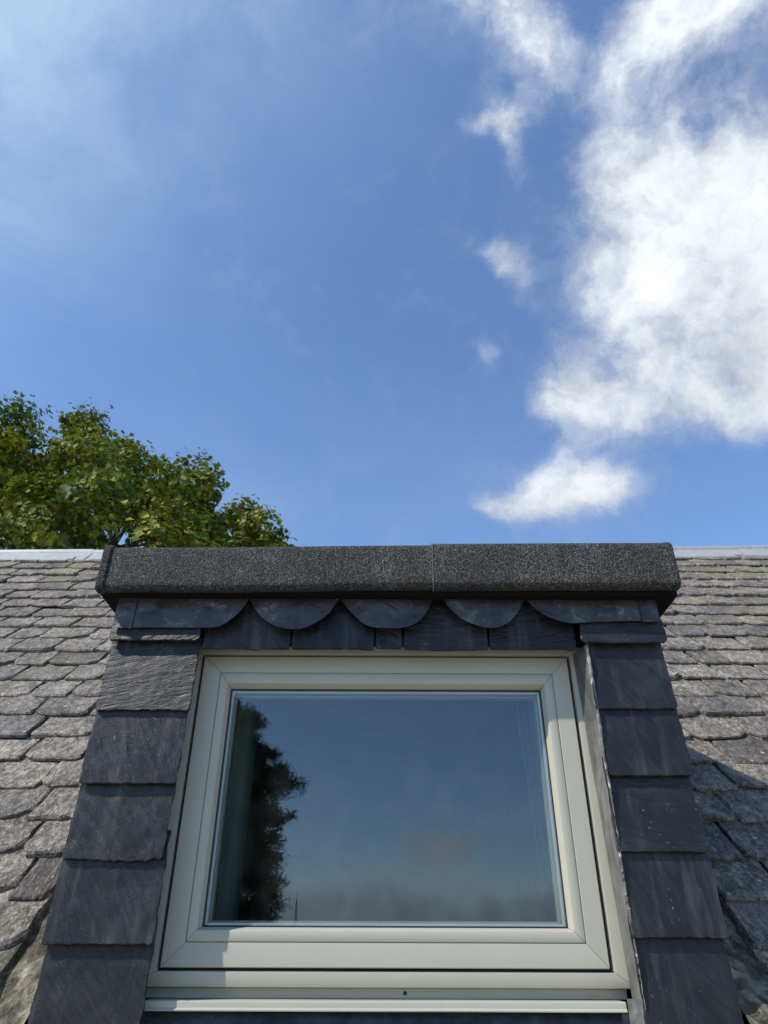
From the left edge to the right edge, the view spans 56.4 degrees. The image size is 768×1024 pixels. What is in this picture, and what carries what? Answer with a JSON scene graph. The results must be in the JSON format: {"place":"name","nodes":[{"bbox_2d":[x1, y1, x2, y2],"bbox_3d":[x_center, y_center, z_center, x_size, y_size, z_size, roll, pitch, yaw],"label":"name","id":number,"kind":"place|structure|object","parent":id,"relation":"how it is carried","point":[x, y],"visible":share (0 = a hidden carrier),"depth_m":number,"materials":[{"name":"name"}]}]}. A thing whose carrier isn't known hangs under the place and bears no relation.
{"place":"outdoors","nodes":[
{"label":"outdoors","id":0,"kind":"place"},
{"bbox_2d":[0,390,296,549],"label":"tree","id":1,"kind":"object","parent":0,"point":[43,502],"visible":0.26,"depth_m":12.43,"materials":[{"name":"green plant"}]},
{"bbox_2d":[0,545,767,1023],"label":"house","id":2,"kind":"structure","parent":0,"point":[56,617],"depth_m":3.02,"materials":[{"name":"stone"}]},
{"bbox_2d":[28,542,743,1023],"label":"dormer","id":3,"kind":"object","parent":2,"relation":"attached to","point":[390,872],"visible":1,"depth_m":2.09,"materials":[{"name":"stone"}]},
{"bbox_2d":[213,699,260,920],"bbox_3d":[-0.529,1.010,2.067,0.260,1.220,0.062,0,-33,0],"label":"curtain","id":4,"kind":"object","parent":3,"relation":"hanging from","point":[234,837],"visible":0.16,"depth_m":2.14,"materials":[{"name":"fabric"}]},
{"bbox_2d":[144,646,630,1012],"bbox_3d":[0.004,0.807,1.968,1.229,0.925,0.133,0,-33,0],"label":"window","id":5,"kind":"structure","parent":3,"relation":"in","point":[575,963],"depth_m":1.83,"materials":[{"name":"paint"}]},
{"bbox_2d":[514,701,556,921],"bbox_3d":[0.533,1.014,2.067,0.255,1.220,0.062,0,-33,0],"label":"curtain","id":6,"kind":"object","parent":3,"relation":"hanging from","point":[526,724],"visible":0.14,"depth_m":2.17,"materials":[{"name":"fabric"}]},
{"bbox_2d":[0,0,767,549],"label":"sky","id":7,"kind":"structure","parent":0,"point":[409,272],"materials":[{"name":"blue"}]}
]}

